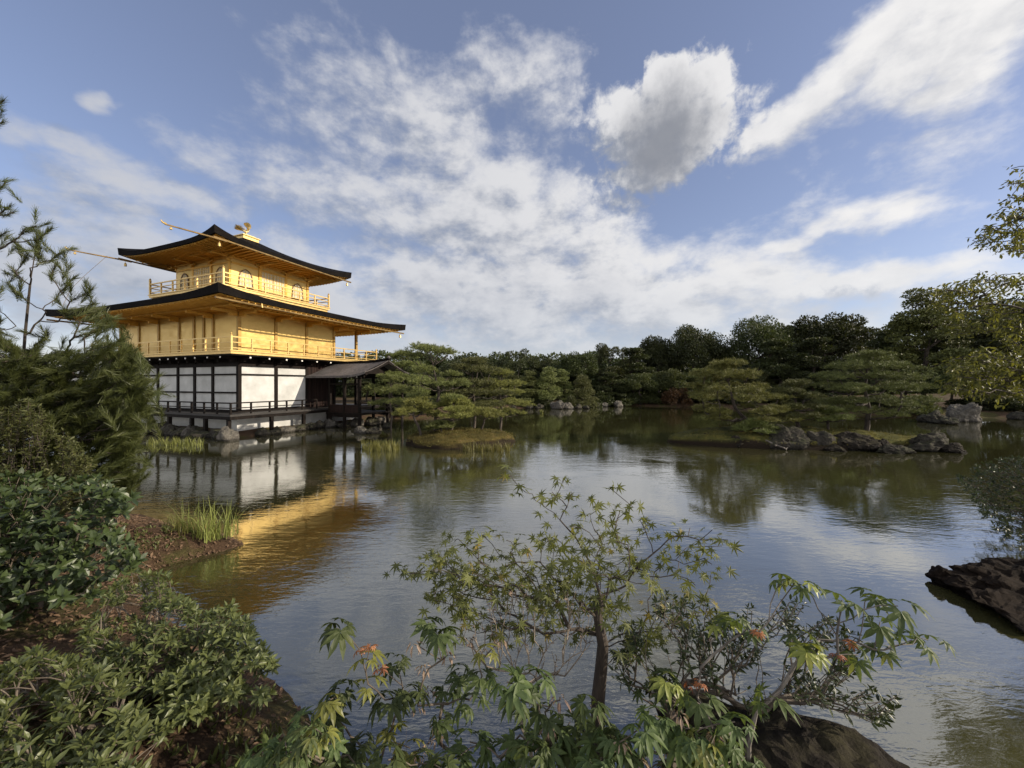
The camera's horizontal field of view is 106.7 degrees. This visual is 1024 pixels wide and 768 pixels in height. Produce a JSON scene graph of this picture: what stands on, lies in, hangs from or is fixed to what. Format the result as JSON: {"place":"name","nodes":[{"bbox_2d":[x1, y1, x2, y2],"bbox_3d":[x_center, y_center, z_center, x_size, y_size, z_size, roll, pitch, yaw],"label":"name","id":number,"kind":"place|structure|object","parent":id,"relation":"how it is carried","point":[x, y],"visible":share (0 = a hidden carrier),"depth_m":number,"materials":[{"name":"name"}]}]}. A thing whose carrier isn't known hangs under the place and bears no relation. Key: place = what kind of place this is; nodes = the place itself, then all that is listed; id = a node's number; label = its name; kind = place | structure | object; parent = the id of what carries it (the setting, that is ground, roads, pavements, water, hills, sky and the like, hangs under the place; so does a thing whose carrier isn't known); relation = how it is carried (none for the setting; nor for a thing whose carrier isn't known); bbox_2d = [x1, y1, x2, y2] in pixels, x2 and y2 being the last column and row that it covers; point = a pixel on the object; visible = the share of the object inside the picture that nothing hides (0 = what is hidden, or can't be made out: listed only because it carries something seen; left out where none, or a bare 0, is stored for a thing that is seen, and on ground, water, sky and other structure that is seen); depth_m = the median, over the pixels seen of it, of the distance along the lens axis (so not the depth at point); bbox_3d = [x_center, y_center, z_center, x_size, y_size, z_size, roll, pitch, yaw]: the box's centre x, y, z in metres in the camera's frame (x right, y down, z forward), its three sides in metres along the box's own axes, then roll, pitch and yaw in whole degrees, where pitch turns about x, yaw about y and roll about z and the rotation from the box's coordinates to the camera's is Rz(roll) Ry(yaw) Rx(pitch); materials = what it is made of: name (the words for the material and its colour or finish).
{"place":"outdoors","nodes":[
{"label":"outdoors","id":0,"kind":"place"},
{"bbox_2d":[146,436,204,445],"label":"water grass","id":1,"kind":"structure","parent":0,"point":[175,442],"depth_m":16.18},
{"bbox_2d":[359,437,399,450],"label":"water grass","id":2,"kind":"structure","parent":0,"point":[376,446],"depth_m":14.98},
{"bbox_2d":[460,441,509,451],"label":"water grass","id":3,"kind":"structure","parent":0,"point":[477,448],"depth_m":14.75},
{"bbox_2d":[0,381,1023,767],"bbox_3d":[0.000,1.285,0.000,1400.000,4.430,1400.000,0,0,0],"label":"ground","id":4,"kind":"structure","parent":0,"point":[278,707],"depth_m":3.17,"materials":[{"name":"soil"}]},
{"bbox_2d":[0,95,56,256],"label":"overhanging pine","id":5,"kind":"object","parent":4,"relation":"on","point":[31,228],"visible":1,"depth_m":4.26,"materials":[{"name":"green plant"}]},
{"bbox_2d":[0,396,121,515],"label":"fine leaved shrub","id":6,"kind":"object","parent":4,"relation":"on","point":[32,424],"visible":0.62,"depth_m":4.28,"materials":[{"name":"green plant"}]},
{"bbox_2d":[0,467,147,629],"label":"camellia shrub","id":7,"kind":"object","parent":4,"relation":"on","point":[50,540],"visible":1,"depth_m":3.33,"materials":[{"name":"green plant"}]},
{"bbox_2d":[0,642,175,767],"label":"azalea shrub","id":8,"kind":"object","parent":4,"relation":"on","point":[120,727],"visible":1,"depth_m":1.89,"materials":[{"name":"green plant"}]},
{"bbox_2d":[0,227,176,529],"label":"young pine","id":9,"kind":"object","parent":4,"relation":"on","point":[116,390],"visible":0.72,"depth_m":4.81,"materials":[{"name":"green plant"}]},
{"bbox_2d":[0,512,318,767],"bbox_3d":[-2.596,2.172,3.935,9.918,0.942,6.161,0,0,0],"label":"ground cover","id":10,"kind":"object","parent":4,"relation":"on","point":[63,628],"visible":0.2,"depth_m":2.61,"materials":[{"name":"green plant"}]},
{"bbox_2d":[158,503,189,536],"bbox_3d":[-5.433,2.205,6.181,0.556,0.360,1.075,0,0,-41],"label":"sedge clump","id":11,"kind":"object","parent":4,"relation":"on","point":[176,524],"visible":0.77,"depth_m":6.11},
{"bbox_2d":[72,567,281,732],"bbox_3d":[-2.409,1.824,2.701,2.285,0.968,0.984,0,0,25],"label":"azalea shrub","id":12,"kind":"object","parent":4,"relation":"on","point":[188,687],"visible":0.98,"depth_m":2.46,"materials":[{"name":"green plant"}]},
{"bbox_2d":[0,514,364,767],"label":"leaf litter","id":13,"kind":"object","parent":4,"relation":"on","point":[137,519],"visible":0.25,"depth_m":3.46,"materials":[{"name":"brown plant"}]},
{"bbox_2d":[160,497,248,543],"bbox_3d":[-4.913,2.128,6.080,1.734,0.640,1.282,0,0,-21],"label":"sedge clump","id":14,"kind":"object","parent":4,"relation":"on","point":[211,528],"visible":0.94,"depth_m":6.09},
{"bbox_2d":[45,220,405,430],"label":"golden pavilion","id":15,"kind":"structure","parent":4,"relation":"on","point":[238,332],"depth_m":21.05,"materials":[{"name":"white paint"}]},
{"bbox_2d":[238,269,253,289],"bbox_3d":[-15.682,-6.209,22.447,0.055,1.107,0.890,0,0,22],"label":"bell window","id":16,"kind":"structure","parent":15,"relation":"in","point":[245,272],"depth_m":22.50,"materials":[{"name":"paper"}]},
{"bbox_2d":[261,271,272,294],"bbox_3d":[-15.201,-6.200,23.663,0.045,1.380,0.780,0,0,22],"label":"lattice door","id":17,"kind":"structure","parent":15,"relation":"in","point":[266,277],"depth_m":23.65,"materials":[{"name":"paper"}]},
{"bbox_2d":[273,275,284,296],"bbox_3d":[-14.898,-6.200,24.392,0.045,1.380,0.780,0,0,22],"label":"lattice door","id":18,"kind":"structure","parent":15,"relation":"in","point":[277,280],"depth_m":24.35,"materials":[{"name":"paper"}]},
{"bbox_2d":[309,362,332,406],"bbox_3d":[-11.983,0.010,23.848,0.112,2.780,1.836,0,0,22],"label":"plank door","id":19,"kind":"structure","parent":15,"relation":"in","point":[318,387],"depth_m":23.64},
{"bbox_2d":[216,426,238,441],"bbox_3d":[-13.059,2.490,17.557,0.723,1.130,0.781,0,0,18],"label":"boulder","id":20,"kind":"object","parent":4,"relation":"on","point":[226,434],"visible":0.58,"depth_m":17.32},
{"bbox_2d":[227,728,291,767],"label":"strap leaved plant","id":21,"kind":"object","parent":4,"relation":"on","point":[265,738],"visible":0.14,"depth_m":2.06,"materials":[{"name":"green plant"}]},
{"bbox_2d":[237,705,348,767],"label":"hand leaved plant","id":22,"kind":"object","parent":4,"relation":"on","point":[334,749],"visible":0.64,"depth_m":1.80,"materials":[{"name":"green plant"}]},
{"bbox_2d":[306,356,408,427],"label":"fishing pavilion","id":23,"kind":"structure","parent":4,"relation":"on","point":[360,370],"depth_m":22.80,"materials":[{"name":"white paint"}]},
{"bbox_2d":[263,722,462,767],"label":"hand leaved plant","id":24,"kind":"object","parent":4,"relation":"on","point":[299,747],"visible":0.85,"depth_m":1.78,"materials":[{"name":"green plant"}]},
{"bbox_2d":[342,379,383,401],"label":"broadleaf tree","id":25,"kind":"object","parent":4,"relation":"on","point":[362,386],"visible":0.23,"depth_m":43.01,"materials":[{"name":"green plant"}]},
{"bbox_2d":[310,617,430,767],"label":"hand leaved plant","id":26,"kind":"object","parent":4,"relation":"on","point":[332,707],"visible":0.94,"depth_m":2.11,"materials":[{"name":"green plant"}]},
{"bbox_2d":[362,373,414,429],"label":"garden pine","id":27,"kind":"object","parent":4,"relation":"on","point":[395,388],"visible":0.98,"depth_m":21.23,"materials":[{"name":"green plant"}]},
{"bbox_2d":[371,350,434,424],"bbox_3d":[-6.937,0.205,24.381,4.300,4.994,3.793,0,0,0],"label":"garden pine","id":28,"kind":"object","parent":4,"relation":"on","point":[401,363],"visible":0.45,"depth_m":23.95,"materials":[{"name":"green plant"}]},
{"bbox_2d":[395,373,451,395],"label":"broadleaf tree","id":29,"kind":"object","parent":4,"relation":"on","point":[431,385],"visible":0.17,"depth_m":43.27,"materials":[{"name":"green plant"}]},
{"bbox_2d":[406,616,506,763],"bbox_3d":[-0.305,1.957,2.277,0.571,1.121,0.490,0,0,12],"label":"hand leaved plant","id":30,"kind":"object","parent":4,"relation":"on","point":[440,641],"visible":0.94,"depth_m":2.21,"materials":[{"name":"green plant"}]},
{"bbox_2d":[437,357,500,396],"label":"broadleaf tree","id":31,"kind":"object","parent":4,"relation":"on","point":[478,375],"visible":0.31,"depth_m":49.54,"materials":[{"name":"green plant"}]},
{"bbox_2d":[76,350,946,397],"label":"woodland","id":32,"kind":"object","parent":4,"relation":"on","point":[605,364],"visible":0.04,"depth_m":58.89,"materials":[{"name":"green plant"}]},
{"bbox_2d":[494,348,540,388],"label":"slender tree","id":33,"kind":"object","parent":4,"relation":"on","point":[532,364],"visible":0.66,"depth_m":46.52,"materials":[{"name":"green plant"}]},
{"bbox_2d":[437,663,600,767],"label":"hand leaved plant","id":34,"kind":"object","parent":4,"relation":"on","point":[520,686],"visible":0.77,"depth_m":1.94,"materials":[{"name":"green plant"}]},
{"bbox_2d":[457,582,592,757],"bbox_3d":[0.092,1.928,2.457,0.947,1.445,0.418,0,0,0],"label":"bare twig shrub","id":35,"kind":"object","parent":4,"relation":"on","point":[554,673],"visible":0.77,"depth_m":2.42,"materials":[{"name":"green plant"}]},
{"bbox_2d":[514,370,543,401],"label":"tall pine","id":36,"kind":"object","parent":4,"relation":"on","point":[530,380],"visible":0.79,"depth_m":41.83,"materials":[{"name":"green plant"}]},
{"bbox_2d":[528,366,566,402],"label":"tall pine","id":37,"kind":"object","parent":4,"relation":"on","point":[547,377],"visible":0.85,"depth_m":41.74,"materials":[{"name":"green plant"}]},
{"bbox_2d":[546,368,578,402],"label":"tall pine","id":38,"kind":"object","parent":4,"relation":"on","point":[562,383],"visible":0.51,"depth_m":43.62,"materials":[{"name":"green plant"}]},
{"bbox_2d":[383,464,745,763],"bbox_3d":[0.344,1.641,2.533,2.393,2.266,0.862,0,0,0],"label":"maple sapling","id":39,"kind":"object","parent":4,"relation":"on","point":[600,607],"visible":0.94,"depth_m":2.45,"materials":[{"name":"green plant"}]},
{"bbox_2d":[498,687,644,767],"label":"hand leaved plant","id":40,"kind":"object","parent":4,"relation":"on","point":[582,724],"visible":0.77,"depth_m":1.87,"materials":[{"name":"green plant"}]},
{"bbox_2d":[555,351,599,398],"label":"broadleaf tree","id":41,"kind":"object","parent":4,"relation":"on","point":[576,365],"visible":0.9,"depth_m":46.80,"materials":[{"name":"green plant"}]},
{"bbox_2d":[572,374,598,407],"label":"tall pine","id":42,"kind":"object","parent":4,"relation":"on","point":[583,385],"visible":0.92,"depth_m":42.41,"materials":[{"name":"green plant"}]},
{"bbox_2d":[581,391,614,406],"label":"shore bush","id":43,"kind":"object","parent":4,"relation":"on","point":[605,398],"visible":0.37,"depth_m":43.95,"materials":[{"name":"green plant"}]},
{"bbox_2d":[591,371,628,405],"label":"tall pine","id":44,"kind":"object","parent":4,"relation":"on","point":[618,387],"visible":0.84,"depth_m":45.22,"materials":[{"name":"green plant"}]},
{"bbox_2d":[593,343,635,390],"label":"slender tree","id":45,"kind":"object","parent":4,"relation":"on","point":[605,351],"visible":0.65,"depth_m":49.01,"materials":[{"name":"green plant"}]},
{"bbox_2d":[612,392,640,405],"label":"shore bush","id":46,"kind":"object","parent":4,"relation":"on","point":[627,399],"visible":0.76,"depth_m":45.16,"materials":[{"name":"green plant"}]},
{"bbox_2d":[613,347,659,396],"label":"tall pine","id":47,"kind":"object","parent":4,"relation":"on","point":[637,353],"visible":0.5,"depth_m":48.12,"materials":[{"name":"green plant"}]},
{"bbox_2d":[619,372,660,396],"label":"broadleaf tree","id":48,"kind":"object","parent":4,"relation":"on","point":[633,382],"visible":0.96,"depth_m":44.90,"materials":[{"name":"green plant"}]},
{"bbox_2d":[573,712,729,767],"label":"hand leaved plant","id":49,"kind":"object","parent":4,"relation":"on","point":[648,738],"visible":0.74,"depth_m":1.78,"materials":[{"name":"green plant"}]},
{"bbox_2d":[639,391,666,403],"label":"shore bush","id":50,"kind":"object","parent":4,"relation":"on","point":[652,397],"visible":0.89,"depth_m":45.27,"materials":[{"name":"green plant"}]},
{"bbox_2d":[638,335,684,392],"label":"broadleaf tree","id":51,"kind":"object","parent":4,"relation":"on","point":[655,351],"visible":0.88,"depth_m":51.47,"materials":[{"name":"green plant"}]},
{"bbox_2d":[652,368,697,401],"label":"broadleaf tree","id":52,"kind":"object","parent":4,"relation":"on","point":[670,378],"visible":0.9,"depth_m":44.72,"materials":[{"name":"green plant"}]},
{"bbox_2d":[660,387,693,406],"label":"shore bush","id":53,"kind":"object","parent":4,"relation":"on","point":[673,394],"visible":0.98,"depth_m":43.76,"materials":[{"name":"brown plant"}]},
{"bbox_2d":[662,324,727,391],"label":"broadleaf tree","id":54,"kind":"object","parent":4,"relation":"on","point":[691,345],"visible":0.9,"depth_m":49.73,"materials":[{"name":"green plant"}]},
{"bbox_2d":[635,704,765,767],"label":"hand leaved plant","id":55,"kind":"object","parent":4,"relation":"on","point":[731,751],"visible":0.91,"depth_m":1.83,"materials":[{"name":"green plant"}]},
{"bbox_2d":[694,345,743,389],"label":"broadleaf tree","id":56,"kind":"object","parent":4,"relation":"on","point":[716,357],"visible":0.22,"depth_m":50.56,"materials":[{"name":"green plant"}]},
{"bbox_2d":[720,367,774,394],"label":"broadleaf tree","id":57,"kind":"object","parent":4,"relation":"on","point":[763,378],"visible":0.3,"depth_m":42.55,"materials":[{"name":"green plant"}]},
{"bbox_2d":[608,588,903,767],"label":"shrub","id":58,"kind":"object","parent":4,"relation":"on","point":[800,696],"visible":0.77,"depth_m":2.32,"materials":[{"name":"green plant"}]},
{"bbox_2d":[722,315,796,399],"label":"broadleaf tree","id":59,"kind":"object","parent":4,"relation":"on","point":[752,336],"visible":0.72,"depth_m":48.72,"materials":[{"name":"green plant"}]},
{"bbox_2d":[748,338,812,392],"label":"tall pine","id":60,"kind":"object","parent":4,"relation":"on","point":[779,346],"visible":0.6,"depth_m":42.86,"materials":[{"name":"green plant"}]},
{"bbox_2d":[604,573,957,762],"bbox_3d":[1.506,1.771,2.092,2.048,1.559,0.495,0,0,0],"label":"crooked sapling","id":61,"kind":"object","parent":4,"relation":"on","point":[803,653],"visible":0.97,"depth_m":2.04,"materials":[{"name":"green plant"}]},
{"bbox_2d":[656,694,909,767],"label":"boulder","id":62,"kind":"object","parent":4,"relation":"on","point":[808,742],"visible":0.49,"depth_m":2.25,"materials":[{"name":"stone"}]},
{"bbox_2d":[766,322,810,372],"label":"slender tree","id":63,"kind":"object","parent":4,"relation":"on","point":[788,329],"visible":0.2,"depth_m":48.86,"materials":[{"name":"green plant"}]},
{"bbox_2d":[779,337,853,391],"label":"tall pine","id":64,"kind":"object","parent":4,"relation":"on","point":[814,345],"visible":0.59,"depth_m":41.32,"materials":[{"name":"green plant"}]},
{"bbox_2d":[788,312,883,395],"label":"broadleaf tree","id":65,"kind":"object","parent":4,"relation":"on","point":[845,334],"visible":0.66,"depth_m":45.75,"materials":[{"name":"green plant"}]},
{"bbox_2d":[861,329,922,395],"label":"tall pine","id":66,"kind":"object","parent":4,"relation":"on","point":[878,342],"visible":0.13,"depth_m":39.95,"materials":[{"name":"green plant"}]},
{"bbox_2d":[869,374,943,395],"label":"broadleaf tree","id":67,"kind":"object","parent":4,"relation":"on","point":[917,392],"visible":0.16,"depth_m":33.53,"materials":[{"name":"green plant"}]},
{"bbox_2d":[888,395,943,414],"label":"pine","id":68,"kind":"object","parent":4,"relation":"on","point":[928,408],"visible":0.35,"depth_m":30.20,"materials":[{"name":"green plant"}]},
{"bbox_2d":[858,287,1003,396],"bbox_3d":[38.615,-3.353,36.098,9.191,11.690,10.211,0,0,-40],"label":"tall pine","id":69,"kind":"object","parent":4,"relation":"on","point":[911,323],"visible":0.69,"depth_m":35.65,"materials":[{"name":"green plant"}]},
{"bbox_2d":[923,369,976,404],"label":"broadleaf tree","id":70,"kind":"object","parent":4,"relation":"on","point":[946,378],"visible":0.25,"depth_m":32.39,"materials":[{"name":"green plant"}]},
{"bbox_2d":[945,402,981,421],"bbox_3d":[31.429,2.383,26.548,1.844,2.229,1.685,0,0,29],"label":"boulder","id":71,"kind":"object","parent":4,"relation":"on","point":[969,412],"visible":0.58,"depth_m":26.06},
{"bbox_2d":[918,165,1023,408],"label":"overhanging maple","id":72,"kind":"object","parent":4,"relation":"on","point":[977,374],"visible":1,"depth_m":5.50,"materials":[{"name":"green plant"}]},
{"bbox_2d":[919,310,1023,395],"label":"broadleaf tree","id":73,"kind":"object","parent":4,"relation":"on","point":[934,348],"visible":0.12,"depth_m":36.72,"materials":[{"name":"green plant"}]},
{"bbox_2d":[930,557,1023,631],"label":"shore rock","id":74,"kind":"object","parent":4,"relation":"on","point":[996,585],"visible":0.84,"depth_m":4.65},
{"bbox_2d":[943,393,1017,410],"bbox_3d":[38.850,1.502,31.403,4.080,1.613,4.623,0,0,-30],"label":"shore bush","id":75,"kind":"object","parent":4,"relation":"on","point":[963,401],"visible":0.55,"depth_m":30.71,"materials":[{"name":"green plant"}]},
{"bbox_2d":[938,328,1023,395],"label":"tall pine","id":76,"kind":"object","parent":4,"relation":"on","point":[984,340],"visible":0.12,"depth_m":32.47,"materials":[{"name":"green plant"}]},
{"bbox_2d":[956,454,1023,544],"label":"overhanging bush","id":77,"kind":"object","parent":4,"relation":"on","point":[997,501],"visible":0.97,"depth_m":6.38,"materials":[{"name":"green plant"}]},
{"bbox_2d":[983,397,1023,411],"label":"shore bush","id":78,"kind":"object","parent":4,"relation":"on","point":[1015,404],"visible":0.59,"depth_m":29.66,"materials":[{"name":"green plant"}]},
{"bbox_2d":[0,0,1023,380],"label":"sky","id":79,"kind":"structure","parent":0,"point":[487,177],"materials":[{"name":"blue"}]},
{"bbox_2d":[10,405,1023,767],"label":"pond water","id":80,"kind":"structure","parent":0,"point":[336,523],"depth_m":6.13,"materials":[{"name":"liquid"}]},
{"bbox_2d":[406,427,514,449],"bbox_3d":[-2.283,2.486,17.142,4.949,0.929,4.220,0,0,0],"label":"island","id":81,"kind":"object","parent":80,"relation":"in","point":[457,443],"visible":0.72,"depth_m":15.91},
{"bbox_2d":[391,395,440,434],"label":"garden pine","id":82,"kind":"object","parent":81,"relation":"on","point":[409,407],"visible":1,"depth_m":16.24,"materials":[{"name":"green plant"}]},
{"bbox_2d":[397,341,472,430],"bbox_3d":[-3.515,0.201,17.384,3.458,4.456,3.059,0,0,35],"label":"garden pine","id":83,"kind":"object","parent":81,"relation":"on","point":[425,347],"visible":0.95,"depth_m":17.05,"materials":[{"name":"green plant"}]},
{"bbox_2d":[422,418,454,430],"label":"garden pine","id":84,"kind":"object","parent":81,"relation":"on","point":[436,424],"visible":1,"depth_m":16.30,"materials":[{"name":"green plant"}]},
{"bbox_2d":[425,394,482,429],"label":"garden pine","id":85,"kind":"object","parent":81,"relation":"on","point":[456,405],"visible":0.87,"depth_m":16.61,"materials":[{"name":"green plant"}]},
{"bbox_2d":[403,426,517,446],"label":"island grass","id":86,"kind":"structure","parent":81,"relation":"on","point":[476,430],"depth_m":16.51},
{"bbox_2d":[440,356,515,427],"bbox_3d":[-1.913,0.537,20.680,3.934,4.242,3.924,0,0,33],"label":"garden pine","id":87,"kind":"object","parent":81,"relation":"on","point":[475,367],"visible":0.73,"depth_m":20.05,"materials":[{"name":"green plant"}]},
{"bbox_2d":[467,406,506,428],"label":"garden pine","id":88,"kind":"object","parent":81,"relation":"on","point":[489,412],"visible":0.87,"depth_m":17.40,"materials":[{"name":"green plant"}]},
{"bbox_2d":[478,368,535,427],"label":"garden pine","id":89,"kind":"object","parent":81,"relation":"on","point":[510,399],"visible":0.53,"depth_m":22.11,"materials":[{"name":"green plant"}]},
{"bbox_2d":[876,444,916,453],"bbox_3d":[14.465,2.536,14.410,1.265,0.494,0.760,0,0,0],"label":"boulder","id":90,"kind":"object","parent":80,"relation":"in","point":[893,449],"visible":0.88,"depth_m":14.24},
{"bbox_2d":[916,409,945,422],"bbox_3d":[28.843,2.471,25.994,1.878,1.475,1.558,0,0,0],"label":"boulder","id":91,"kind":"object","parent":80,"relation":"in","point":[933,415],"visible":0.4,"depth_m":25.77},
{"bbox_2d":[925,565,947,580],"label":"boulder","id":92,"kind":"object","parent":80,"relation":"on","point":[937,570],"visible":0.73,"depth_m":4.96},
{"bbox_2d":[929,417,958,424],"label":"boulder","id":93,"kind":"object","parent":80,"relation":"in","point":[949,420],"visible":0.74,"depth_m":24.71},
{"bbox_2d":[938,442,966,453],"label":"boulder","id":94,"kind":"object","parent":80,"relation":"in","point":[955,447],"visible":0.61,"depth_m":14.37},
{"bbox_2d":[667,426,916,449],"bbox_3d":[12.229,2.422,17.241,10.669,1.056,4.855,0,0,0],"label":"rock island","id":95,"kind":"object","parent":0,"point":[753,443],"visible":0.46,"depth_m":15.90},
{"bbox_2d":[684,357,803,422],"bbox_3d":[10.014,0.567,17.069,4.675,3.672,4.291,0,0,0],"label":"garden pine","id":96,"kind":"object","parent":95,"relation":"on","point":[716,409],"visible":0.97,"depth_m":16.60,"materials":[{"name":"green plant"}]},
{"bbox_2d":[731,416,783,434],"bbox_3d":[10.273,1.812,15.921,1.760,1.007,1.735,0,0,-22],"label":"shrub","id":97,"kind":"object","parent":95,"relation":"on","point":[746,424],"visible":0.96,"depth_m":15.78,"materials":[{"name":"green plant"}]},
{"bbox_2d":[764,424,812,449],"bbox_3d":[10.984,2.399,15.492,2.285,1.549,1.153,0,0,11],"label":"boulder","id":98,"kind":"object","parent":95,"relation":"on","point":[795,435],"visible":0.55,"depth_m":15.12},
{"bbox_2d":[670,425,914,444],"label":"island grass","id":99,"kind":"structure","parent":95,"relation":"on","point":[905,436],"depth_m":16.23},
{"bbox_2d":[759,377,836,427],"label":"garden pine","id":100,"kind":"object","parent":95,"relation":"on","point":[797,393],"visible":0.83,"depth_m":16.60,"materials":[{"name":"green plant"}]},
{"bbox_2d":[806,430,835,445],"bbox_3d":[12.258,2.478,15.373,1.476,1.251,1.019,0,0,33],"label":"boulder","id":101,"kind":"object","parent":95,"relation":"on","point":[823,437],"visible":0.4,"depth_m":14.99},
{"bbox_2d":[800,403,857,429],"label":"garden pine","id":102,"kind":"object","parent":95,"relation":"on","point":[837,418],"visible":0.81,"depth_m":16.28,"materials":[{"name":"green plant"}]},
{"bbox_2d":[833,431,881,450],"bbox_3d":[13.316,2.493,15.159,1.942,1.210,1.168,0,0,0],"label":"boulder","id":103,"kind":"object","parent":95,"relation":"on","point":[854,441],"visible":0.45,"depth_m":14.83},
{"bbox_2d":[808,348,943,430],"bbox_3d":[16.137,0.342,17.383,4.402,3.964,4.410,0,0,0],"label":"garden pine","id":104,"kind":"object","parent":95,"relation":"on","point":[877,360],"visible":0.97,"depth_m":16.63,"materials":[{"name":"green plant"}]},
{"bbox_2d":[907,432,949,451],"bbox_3d":[16.437,2.486,14.968,2.089,1.241,1.112,0,0,0],"label":"boulder","id":105,"kind":"object","parent":95,"relation":"on","point":[931,442],"visible":0.66,"depth_m":14.63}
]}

